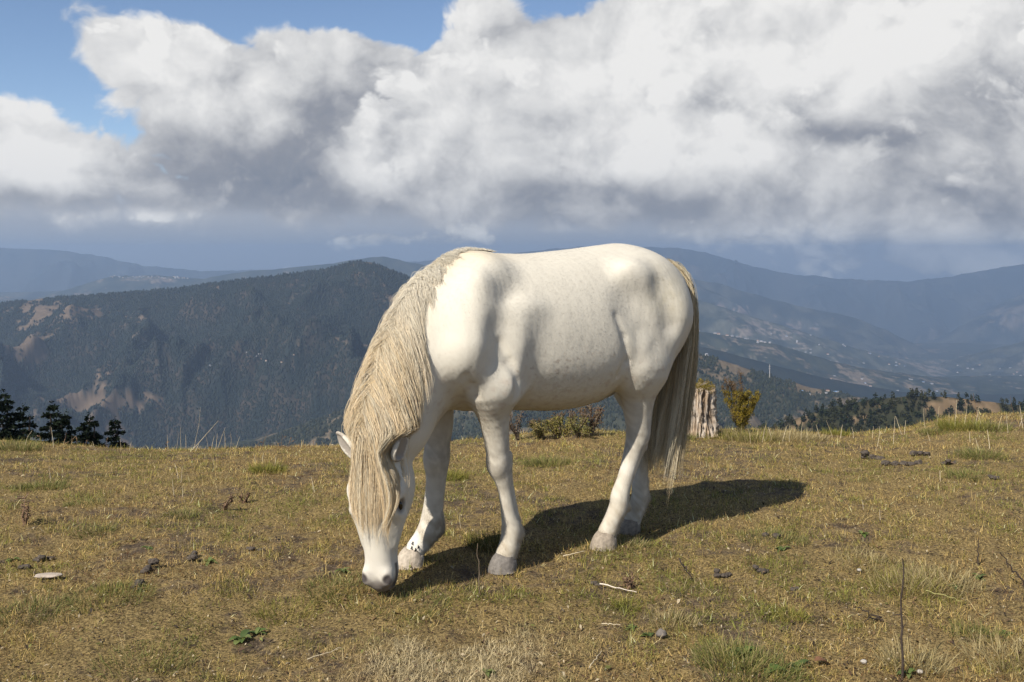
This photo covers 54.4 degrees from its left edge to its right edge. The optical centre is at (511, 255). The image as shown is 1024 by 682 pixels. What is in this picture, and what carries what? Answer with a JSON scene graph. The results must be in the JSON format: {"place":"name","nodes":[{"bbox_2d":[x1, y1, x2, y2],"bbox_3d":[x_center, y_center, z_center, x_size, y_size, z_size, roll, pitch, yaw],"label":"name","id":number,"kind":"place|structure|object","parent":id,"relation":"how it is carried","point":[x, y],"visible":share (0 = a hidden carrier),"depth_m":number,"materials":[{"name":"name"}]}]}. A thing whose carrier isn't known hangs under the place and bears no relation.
{"place":"outdoors","nodes":[
{"label":"outdoors","id":0,"kind":"place"},
{"bbox_2d":[0,262,409,447],"bbox_3d":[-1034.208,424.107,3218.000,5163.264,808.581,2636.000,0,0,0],"label":"hills","id":1,"kind":"structure","parent":0,"point":[33,351],"depth_m":2909.18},
{"bbox_2d":[0,260,409,448],"bbox_3d":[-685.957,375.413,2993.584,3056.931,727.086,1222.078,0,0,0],"label":"forest","id":2,"kind":"object","parent":1,"relation":"on","point":[47,392],"visible":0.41,"depth_m":3075.72,"materials":[{"name":"plant"}]},
{"bbox_2d":[0,279,928,358],"bbox_3d":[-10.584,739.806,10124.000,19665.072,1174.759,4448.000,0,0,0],"label":"hills","id":3,"kind":"structure","parent":0,"point":[855,333],"depth_m":9614.25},
{"bbox_2d":[143,354,860,449],"bbox_3d":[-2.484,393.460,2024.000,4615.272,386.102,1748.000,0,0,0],"label":"hills","id":4,"kind":"structure","parent":0,"point":[754,421],"depth_m":2173.37,"materials":[{"name":"plant"}]},
{"bbox_2d":[215,353,870,448],"bbox_3d":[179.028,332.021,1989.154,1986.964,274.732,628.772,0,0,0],"label":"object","id":5,"kind":"object","parent":4,"relation":"on","point":[607,411],"visible":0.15,"depth_m":2160.83,"materials":[{"name":"plant"}]},
{"bbox_2d":[0,257,1008,360],"bbox_3d":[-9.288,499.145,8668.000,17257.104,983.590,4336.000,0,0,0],"label":"hills","id":6,"kind":"structure","parent":0,"point":[943,351],"depth_m":8545.28,"materials":[{"name":"blue"}]},
{"bbox_2d":[0,410,1023,681],"bbox_3d":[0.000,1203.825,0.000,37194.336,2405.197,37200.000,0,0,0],"label":"ground","id":7,"kind":"structure","parent":0,"point":[164,615],"depth_m":4.04,"materials":[{"name":"plant"}]},
{"bbox_2d":[5,557,21,561],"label":"weed","id":8,"kind":"object","parent":7,"relation":"on","point":[7,560],"visible":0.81,"depth_m":4.09,"materials":[{"name":"green plant"}]},
{"bbox_2d":[0,389,29,440],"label":"conifer","id":9,"kind":"object","parent":7,"relation":"on","point":[7,431],"visible":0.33,"depth_m":43.96,"materials":[{"name":"green plant"}]},
{"bbox_2d":[0,436,45,451],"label":"grass tuft","id":10,"kind":"object","parent":7,"relation":"on","point":[30,447],"visible":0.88,"depth_m":7.60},
{"bbox_2d":[11,403,37,441],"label":"conifer","id":11,"kind":"object","parent":7,"relation":"on","point":[24,431],"visible":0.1,"depth_m":46.96,"materials":[{"name":"green plant"}]},
{"bbox_2d":[17,564,31,568],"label":"droppings","id":12,"kind":"object","parent":7,"relation":"on","point":[24,565],"visible":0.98,"depth_m":3.96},
{"bbox_2d":[17,488,34,524],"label":"dried herb","id":13,"kind":"object","parent":7,"relation":"on","point":[25,511],"visible":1,"depth_m":4.62,"materials":[{"name":"brown plant"}]},
{"bbox_2d":[11,477,71,492],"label":"grass tuft","id":14,"kind":"object","parent":7,"relation":"on","point":[58,483],"visible":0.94,"depth_m":5.61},
{"bbox_2d":[0,589,84,631],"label":"grass tuft","id":15,"kind":"object","parent":7,"relation":"on","point":[34,607],"visible":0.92,"depth_m":3.48,"materials":[{"name":"plant"}]},
{"bbox_2d":[32,555,54,562],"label":"droppings","id":16,"kind":"object","parent":7,"relation":"on","point":[38,558],"visible":0.98,"depth_m":4.08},
{"bbox_2d":[34,572,62,577],"bbox_3d":[-1.781,1.229,3.828,0.104,0.015,0.043,0,6,-6],"label":"flat stone","id":17,"kind":"object","parent":7,"relation":"on","point":[49,575],"visible":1,"depth_m":3.82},
{"bbox_2d":[30,401,78,444],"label":"conifer","id":18,"kind":"object","parent":7,"relation":"on","point":[50,425],"visible":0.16,"depth_m":42.90,"materials":[{"name":"green plant"}]},
{"bbox_2d":[55,409,76,442],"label":"conifer","id":19,"kind":"object","parent":7,"relation":"on","point":[67,423],"visible":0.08,"depth_m":45.93,"materials":[{"name":"green plant"}]},
{"bbox_2d":[61,495,106,507],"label":"grass tuft","id":20,"kind":"object","parent":7,"relation":"on","point":[77,501],"visible":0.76,"depth_m":5.13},
{"bbox_2d":[69,412,107,446],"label":"conifer","id":21,"kind":"object","parent":7,"relation":"on","point":[89,436],"visible":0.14,"depth_m":44.92,"materials":[{"name":"green plant"}]},
{"bbox_2d":[68,521,121,539],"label":"grass tuft","id":22,"kind":"object","parent":7,"relation":"on","point":[103,526],"visible":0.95,"depth_m":4.53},
{"bbox_2d":[60,577,157,613],"bbox_3d":[-1.457,1.225,3.610,0.368,0.062,0.358,0,0,0],"label":"grass tuft","id":23,"kind":"object","parent":7,"relation":"on","point":[122,592],"visible":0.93,"depth_m":3.61,"materials":[{"name":"plant"}]},
{"bbox_2d":[104,416,129,448],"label":"conifer","id":24,"kind":"object","parent":7,"relation":"on","point":[111,432],"visible":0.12,"depth_m":47.91,"materials":[{"name":"green plant"}]},
{"bbox_2d":[133,579,145,587],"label":"droppings","id":25,"kind":"object","parent":7,"relation":"on","point":[141,581],"visible":0.91,"depth_m":3.75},
{"bbox_2d":[87,635,203,681],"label":"grass tuft","id":26,"kind":"object","parent":7,"relation":"on","point":[160,671],"visible":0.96,"depth_m":3.05,"materials":[{"name":"plant"}]},
{"bbox_2d":[140,558,159,572],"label":"droppings","id":27,"kind":"object","parent":7,"relation":"on","point":[148,568],"visible":0.97,"depth_m":3.94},
{"bbox_2d":[163,506,201,520],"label":"grass tuft","id":28,"kind":"object","parent":7,"relation":"on","point":[179,511],"visible":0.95,"depth_m":4.83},
{"bbox_2d":[186,550,198,561],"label":"droppings","id":29,"kind":"object","parent":7,"relation":"on","point":[193,556],"visible":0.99,"depth_m":4.03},
{"bbox_2d":[203,557,217,565],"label":"weed","id":30,"kind":"object","parent":7,"relation":"on","point":[209,559],"visible":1,"depth_m":4.03,"materials":[{"name":"green plant"}]},
{"bbox_2d":[222,493,234,510],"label":"dried herb","id":31,"kind":"object","parent":7,"relation":"on","point":[226,504],"visible":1,"depth_m":4.95,"materials":[{"name":"brown plant"}]},
{"bbox_2d":[227,629,252,644],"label":"weed","id":32,"kind":"object","parent":7,"relation":"on","point":[244,633],"visible":0.98,"depth_m":3.25,"materials":[{"name":"green plant"}]},
{"bbox_2d":[238,490,252,502],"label":"dried herb","id":33,"kind":"object","parent":7,"relation":"on","point":[245,498],"visible":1,"depth_m":5.17,"materials":[{"name":"brown plant"}]},
{"bbox_2d":[246,546,263,551],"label":"droppings","id":34,"kind":"object","parent":7,"relation":"on","point":[250,548],"visible":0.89,"depth_m":4.18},
{"bbox_2d":[249,627,268,633],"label":"weed","id":35,"kind":"object","parent":7,"relation":"on","point":[257,630],"visible":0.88,"depth_m":3.32,"materials":[{"name":"green plant"}]},
{"bbox_2d":[243,459,294,474],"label":"grass tuft","id":36,"kind":"object","parent":7,"relation":"on","point":[257,468],"visible":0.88,"depth_m":6.31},
{"bbox_2d":[246,593,325,625],"bbox_3d":[-0.802,1.251,3.514,0.314,0.055,0.291,0,0,0],"label":"grass tuft","id":37,"kind":"object","parent":7,"relation":"on","point":[262,613],"visible":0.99,"depth_m":3.51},
{"bbox_2d":[307,648,336,659],"bbox_3d":[-0.585,1.238,3.100,0.113,0.017,0.010,0,0,-32],"label":"straw","id":38,"kind":"object","parent":7,"relation":"on","point":[320,654],"visible":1,"depth_m":3.09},
{"bbox_2d":[292,568,378,604],"bbox_3d":[-0.640,1.236,3.739,0.365,0.068,0.378,0,0,0],"label":"grass tuft","id":39,"kind":"object","parent":7,"relation":"on","point":[328,587],"visible":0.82,"depth_m":3.74,"materials":[{"name":"plant"}]},
{"bbox_2d":[335,567,349,572],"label":"weed","id":40,"kind":"object","parent":7,"relation":"on","point":[338,569],"visible":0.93,"depth_m":3.92,"materials":[{"name":"green plant"}]},
{"bbox_2d":[363,586,456,621],"bbox_3d":[-0.363,1.240,3.547,0.354,0.054,0.352,0,0,0],"label":"grass tuft","id":41,"kind":"object","parent":7,"relation":"on","point":[428,610],"visible":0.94,"depth_m":3.56,"materials":[{"name":"plant"}]},
{"bbox_2d":[446,468,471,480],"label":"grass tuft","id":42,"kind":"object","parent":7,"relation":"on","point":[455,475],"visible":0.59,"depth_m":5.86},
{"bbox_2d":[477,544,479,593],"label":"bare stem","id":43,"kind":"object","parent":7,"relation":"on","point":[479,573],"visible":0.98,"depth_m":3.67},
{"bbox_2d":[482,668,495,676],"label":"weed","id":44,"kind":"object","parent":7,"relation":"on","point":[488,673],"visible":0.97,"depth_m":2.94,"materials":[{"name":"green plant"}]},
{"bbox_2d":[461,525,523,555],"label":"grass tuft","id":45,"kind":"object","parent":7,"relation":"on","point":[469,543],"visible":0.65,"depth_m":4.29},
{"bbox_2d":[336,243,698,591],"bbox_3d":[0.097,0.614,4.180,1.826,1.342,0.602,0,0,-34],"label":"pony","id":46,"kind":"object","parent":7,"relation":"on","point":[491,339],"visible":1,"depth_m":3.94,"materials":[{"name":"white"}]},
{"bbox_2d":[509,411,525,440],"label":"shrub","id":47,"kind":"object","parent":7,"relation":"on","point":[515,431],"visible":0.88,"depth_m":7.76,"materials":[{"name":"brown plant"}]},
{"bbox_2d":[527,415,553,439],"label":"shrub","id":48,"kind":"object","parent":7,"relation":"on","point":[540,432],"visible":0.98,"depth_m":7.76,"materials":[{"name":"green plant"}]},
{"bbox_2d":[521,453,568,467],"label":"grass tuft","id":49,"kind":"object","parent":7,"relation":"on","point":[537,460],"visible":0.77,"depth_m":6.30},
{"bbox_2d":[542,412,577,438],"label":"shrub","id":50,"kind":"object","parent":7,"relation":"on","point":[563,430],"visible":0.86,"depth_m":7.84,"materials":[{"name":"green plant"}]},
{"bbox_2d":[565,408,593,438],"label":"shrub","id":51,"kind":"object","parent":7,"relation":"on","point":[575,430],"visible":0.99,"depth_m":7.66,"materials":[{"name":"green plant"}]},
{"bbox_2d":[574,404,604,436],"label":"shrub","id":52,"kind":"object","parent":7,"relation":"on","point":[597,416],"visible":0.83,"depth_m":7.81,"materials":[{"name":"brown plant"}]},
{"bbox_2d":[590,581,601,585],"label":"droppings","id":53,"kind":"object","parent":7,"relation":"on","point":[595,583],"visible":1,"depth_m":3.78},
{"bbox_2d":[573,535,623,551],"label":"grass tuft","id":54,"kind":"object","parent":7,"relation":"on","point":[590,542],"visible":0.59,"depth_m":4.31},
{"bbox_2d":[600,583,635,591],"bbox_3d":[0.394,1.236,3.706,0.154,0.008,0.007,0,0,34],"label":"straw","id":55,"kind":"object","parent":7,"relation":"on","point":[616,587],"visible":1,"depth_m":3.71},
{"bbox_2d":[605,592,647,612],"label":"grass tuft","id":56,"kind":"object","parent":7,"relation":"on","point":[623,600],"visible":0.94,"depth_m":3.56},
{"bbox_2d":[620,572,637,589],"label":"dried herb","id":57,"kind":"object","parent":7,"relation":"on","point":[629,583],"visible":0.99,"depth_m":3.74,"materials":[{"name":"brown plant"}]},
{"bbox_2d":[612,533,655,552],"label":"grass tuft","id":58,"kind":"object","parent":7,"relation":"on","point":[631,541],"visible":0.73,"depth_m":4.31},
{"bbox_2d":[640,632,653,636],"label":"weed","id":59,"kind":"object","parent":7,"relation":"on","point":[650,634],"visible":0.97,"depth_m":3.25,"materials":[{"name":"green plant"}]},
{"bbox_2d":[655,628,666,638],"bbox_3d":[0.484,1.225,3.226,0.039,0.031,0.028,0,0,0],"label":"grey stone","id":60,"kind":"object","parent":7,"relation":"on","point":[661,633],"visible":1,"depth_m":3.22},
{"bbox_2d":[646,606,702,632],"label":"grass tuft","id":61,"kind":"object","parent":7,"relation":"on","point":[675,620],"visible":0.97,"depth_m":3.36,"materials":[{"name":"plant"}]},
{"bbox_2d":[679,558,692,579],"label":"twig","id":62,"kind":"object","parent":7,"relation":"on","point":[684,567],"visible":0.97,"depth_m":3.91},
{"bbox_2d":[688,433,697,439],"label":"grass tuft","id":63,"kind":"object","parent":7,"relation":"on","point":[690,437],"visible":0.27,"depth_m":7.51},
{"bbox_2d":[686,378,719,437],"bbox_3d":[1.451,1.202,7.754,0.384,0.481,0.360,-3,3,-29],"label":"tree stump","id":64,"kind":"object","parent":7,"relation":"on","point":[704,417],"visible":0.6,"depth_m":7.64,"materials":[{"name":"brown wood"}]},
{"bbox_2d":[695,425,743,439],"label":"grass tuft","id":65,"kind":"object","parent":7,"relation":"on","point":[720,434],"visible":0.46,"depth_m":7.61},
{"bbox_2d":[713,568,731,577],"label":"droppings","id":66,"kind":"object","parent":7,"relation":"on","point":[717,574],"visible":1,"depth_m":3.87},
{"bbox_2d":[676,625,780,681],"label":"grass tuft","id":67,"kind":"object","parent":7,"relation":"on","point":[696,651],"visible":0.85,"depth_m":3.04,"materials":[{"name":"plant"}]},
{"bbox_2d":[721,369,761,431],"bbox_3d":[1.853,1.193,8.091,0.324,0.557,0.455,0,0,22],"label":"mossy shrub","id":68,"kind":"object","parent":7,"relation":"on","point":[740,411],"visible":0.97,"depth_m":8.07,"materials":[{"name":"green plant"}]},
{"bbox_2d":[727,646,755,657],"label":"weed","id":69,"kind":"object","parent":7,"relation":"on","point":[742,649],"visible":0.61,"depth_m":3.07,"materials":[{"name":"green plant"}]},
{"bbox_2d":[686,636,810,681],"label":"grass tuft","id":70,"kind":"object","parent":7,"relation":"on","point":[798,677],"visible":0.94,"depth_m":2.95,"materials":[{"name":"plant"}]},
{"bbox_2d":[720,424,787,442],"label":"grass tuft","id":71,"kind":"object","parent":7,"relation":"on","point":[751,437],"visible":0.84,"depth_m":7.49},
{"bbox_2d":[752,564,768,573],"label":"droppings","id":72,"kind":"object","parent":7,"relation":"on","point":[758,569],"visible":0.98,"depth_m":3.90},
{"bbox_2d":[762,532,780,538],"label":"droppings","id":73,"kind":"object","parent":7,"relation":"on","point":[764,534],"visible":1,"depth_m":4.39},
{"bbox_2d":[735,522,812,547],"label":"grass tuft","id":74,"kind":"object","parent":7,"relation":"on","point":[785,535],"visible":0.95,"depth_m":4.38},
{"bbox_2d":[760,663,787,677],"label":"weed","id":75,"kind":"object","parent":7,"relation":"on","point":[774,668],"visible":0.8,"depth_m":2.96,"materials":[{"name":"green plant"}]},
{"bbox_2d":[775,546,790,551],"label":"weed","id":76,"kind":"object","parent":7,"relation":"on","point":[781,548],"visible":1,"depth_m":4.21,"materials":[{"name":"green plant"}]},
{"bbox_2d":[755,425,817,442],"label":"grass tuft","id":77,"kind":"object","parent":7,"relation":"on","point":[794,437],"visible":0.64,"depth_m":7.63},
{"bbox_2d":[762,599,815,623],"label":"grass tuft","id":78,"kind":"object","parent":7,"relation":"on","point":[797,614],"visible":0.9,"depth_m":3.43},
{"bbox_2d":[787,659,813,670],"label":"weed","id":79,"kind":"object","parent":7,"relation":"on","point":[801,661],"visible":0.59,"depth_m":3.02,"materials":[{"name":"green plant"}]},
{"bbox_2d":[782,429,830,441],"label":"grass tuft","id":80,"kind":"object","parent":7,"relation":"on","point":[823,439],"visible":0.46,"depth_m":7.74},
{"bbox_2d":[814,656,830,664],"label":"fallen leaf","id":81,"kind":"object","parent":7,"relation":"on","point":[819,658],"visible":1,"depth_m":3.03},
{"bbox_2d":[820,426,854,436],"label":"grass tuft","id":82,"kind":"object","parent":7,"relation":"on","point":[833,432],"visible":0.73,"depth_m":8.15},
{"bbox_2d":[819,544,902,576],"bbox_3d":[1.430,1.242,4.066,0.367,0.062,0.366,0,0,0],"label":"grass tuft","id":83,"kind":"object","parent":7,"relation":"on","point":[871,560],"visible":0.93,"depth_m":4.07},
{"bbox_2d":[857,530,869,536],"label":"weed","id":84,"kind":"object","parent":7,"relation":"on","point":[862,533],"visible":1,"depth_m":4.47,"materials":[{"name":"green plant"}]},
{"bbox_2d":[857,607,883,620],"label":"twig","id":85,"kind":"object","parent":7,"relation":"on","point":[871,614],"visible":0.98,"depth_m":3.43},
{"bbox_2d":[862,616,881,624],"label":"twig","id":86,"kind":"object","parent":7,"relation":"on","point":[876,619],"visible":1,"depth_m":3.40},
{"bbox_2d":[860,450,884,459],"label":"droppings","id":87,"kind":"object","parent":7,"relation":"on","point":[865,454],"visible":0.97,"depth_m":6.55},
{"bbox_2d":[892,558,905,678],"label":"bare stem","id":88,"kind":"object","parent":7,"relation":"on","point":[902,655],"visible":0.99,"depth_m":2.92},
{"bbox_2d":[857,560,951,605],"bbox_3d":[1.483,1.231,3.758,0.400,0.114,0.404,0,0,0],"label":"grass tuft","id":89,"kind":"object","parent":7,"relation":"on","point":[889,583],"visible":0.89,"depth_m":3.77,"materials":[{"name":"plant"}]},
{"bbox_2d":[881,459,929,465],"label":"droppings","id":90,"kind":"object","parent":7,"relation":"on","point":[896,463],"visible":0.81,"depth_m":6.24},
{"bbox_2d":[896,668,916,678],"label":"weed","id":91,"kind":"object","parent":7,"relation":"on","point":[908,671],"visible":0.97,"depth_m":2.95,"materials":[{"name":"green plant"}]},
{"bbox_2d":[865,629,969,680],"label":"grass tuft","id":92,"kind":"object","parent":7,"relation":"on","point":[934,664],"visible":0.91,"depth_m":3.03,"materials":[{"name":"plant"}]},
{"bbox_2d":[909,450,930,455],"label":"droppings","id":93,"kind":"object","parent":7,"relation":"on","point":[916,453],"visible":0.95,"depth_m":6.50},
{"bbox_2d":[918,425,948,435],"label":"grass tuft","id":94,"kind":"object","parent":7,"relation":"on","point":[928,431],"visible":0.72,"depth_m":7.50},
{"bbox_2d":[885,555,989,601],"bbox_3d":[1.621,1.227,3.793,0.424,0.110,0.424,0,0,0],"label":"grass tuft","id":95,"kind":"object","parent":7,"relation":"on","point":[969,582],"visible":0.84,"depth_m":3.80,"materials":[{"name":"plant"}]},
{"bbox_2d":[926,590,962,601],"bbox_3d":[1.567,1.234,3.612,0.124,0.021,0.011,0,0,33],"label":"straw","id":96,"kind":"object","parent":7,"relation":"on","point":[942,594],"visible":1,"depth_m":3.62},
{"bbox_2d":[940,459,957,464],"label":"droppings","id":97,"kind":"object","parent":7,"relation":"on","point":[946,461],"visible":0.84,"depth_m":6.07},
{"bbox_2d":[928,413,998,432],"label":"grass tuft","id":98,"kind":"object","parent":7,"relation":"on","point":[945,424],"visible":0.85,"depth_m":7.48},
{"bbox_2d":[942,466,1003,482],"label":"grass tuft","id":99,"kind":"object","parent":7,"relation":"on","point":[962,472],"visible":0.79,"depth_m":5.67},
{"bbox_2d":[942,615,1005,645],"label":"grass tuft","id":100,"kind":"object","parent":7,"relation":"on","point":[975,628],"visible":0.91,"depth_m":3.29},
{"bbox_2d":[977,539,979,565],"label":"bare stem","id":101,"kind":"object","parent":7,"relation":"on","point":[978,553],"visible":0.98,"depth_m":4.04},
{"bbox_2d":[971,573,985,580],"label":"weed","id":102,"kind":"object","parent":7,"relation":"on","point":[977,576],"visible":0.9,"depth_m":3.89,"materials":[{"name":"green plant"}]},
{"bbox_2d":[951,443,1011,459],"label":"grass tuft","id":103,"kind":"object","parent":7,"relation":"on","point":[969,454],"visible":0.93,"depth_m":6.24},
{"bbox_2d":[947,626,1023,680],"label":"grass tuft","id":104,"kind":"object","parent":7,"relation":"on","point":[1012,663],"visible":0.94,"depth_m":3.10,"materials":[{"name":"plant"}]},
{"bbox_2d":[967,419,1013,431],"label":"grass tuft","id":105,"kind":"object","parent":7,"relation":"on","point":[1000,427],"visible":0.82,"depth_m":7.34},
{"bbox_2d":[988,474,999,479],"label":"droppings","id":106,"kind":"object","parent":7,"relation":"on","point":[990,476],"visible":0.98,"depth_m":5.52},
{"bbox_2d":[1000,552,1023,585],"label":"bare stem","id":107,"kind":"object","parent":7,"relation":"on","point":[1018,575],"visible":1,"depth_m":3.78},
{"bbox_2d":[0,246,1023,342],"bbox_3d":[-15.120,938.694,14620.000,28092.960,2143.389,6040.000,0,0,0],"label":"hills","id":108,"kind":"structure","parent":0,"point":[920,311],"depth_m":13640.72,"materials":[{"name":"blue"}]},
{"bbox_2d":[0,0,1023,281],"label":"sky","id":109,"kind":"structure","parent":0,"point":[883,140],"materials":[{"name":"white"}]},
{"bbox_2d":[697,300,960,376],"bbox_3d":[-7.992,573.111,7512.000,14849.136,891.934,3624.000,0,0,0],"label":"hills","id":110,"kind":"structure","parent":0,"point":[713,318],"depth_m":7229.21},
{"bbox_2d":[698,332,1023,394],"bbox_3d":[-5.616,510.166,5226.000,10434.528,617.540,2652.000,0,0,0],"label":"hills","id":111,"kind":"structure","parent":0,"point":[781,356],"depth_m":5124.15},
{"bbox_2d":[698,346,1023,404],"bbox_3d":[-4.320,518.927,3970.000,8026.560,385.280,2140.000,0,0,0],"label":"hills","id":112,"kind":"structure","parent":0,"point":[815,381],"depth_m":3968.03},
{"bbox_2d":[770,396,1022,431],"bbox_3d":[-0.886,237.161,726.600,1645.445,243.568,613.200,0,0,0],"label":"hills","id":113,"kind":"structure","parent":0,"point":[940,404],"depth_m":810.61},
{"bbox_2d":[758,388,1023,432],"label":"woods","id":114,"kind":"object","parent":113,"relation":"on","point":[822,423],"visible":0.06,"depth_m":807.10,"materials":[{"name":"plant"}]},
{"bbox_2d":[923,294,1023,344],"bbox_3d":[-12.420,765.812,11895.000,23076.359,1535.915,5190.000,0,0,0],"label":"hills","id":115,"kind":"structure","parent":0,"point":[1003,323],"depth_m":11000.34,"materials":[{"name":"blue"}]},
{"bbox_2d":[940,341,1023,375],"bbox_3d":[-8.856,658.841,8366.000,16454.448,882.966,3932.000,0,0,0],"label":"hills","id":116,"kind":"structure","parent":0,"point":[994,360],"depth_m":7978.64,"materials":[{"name":"blue"}]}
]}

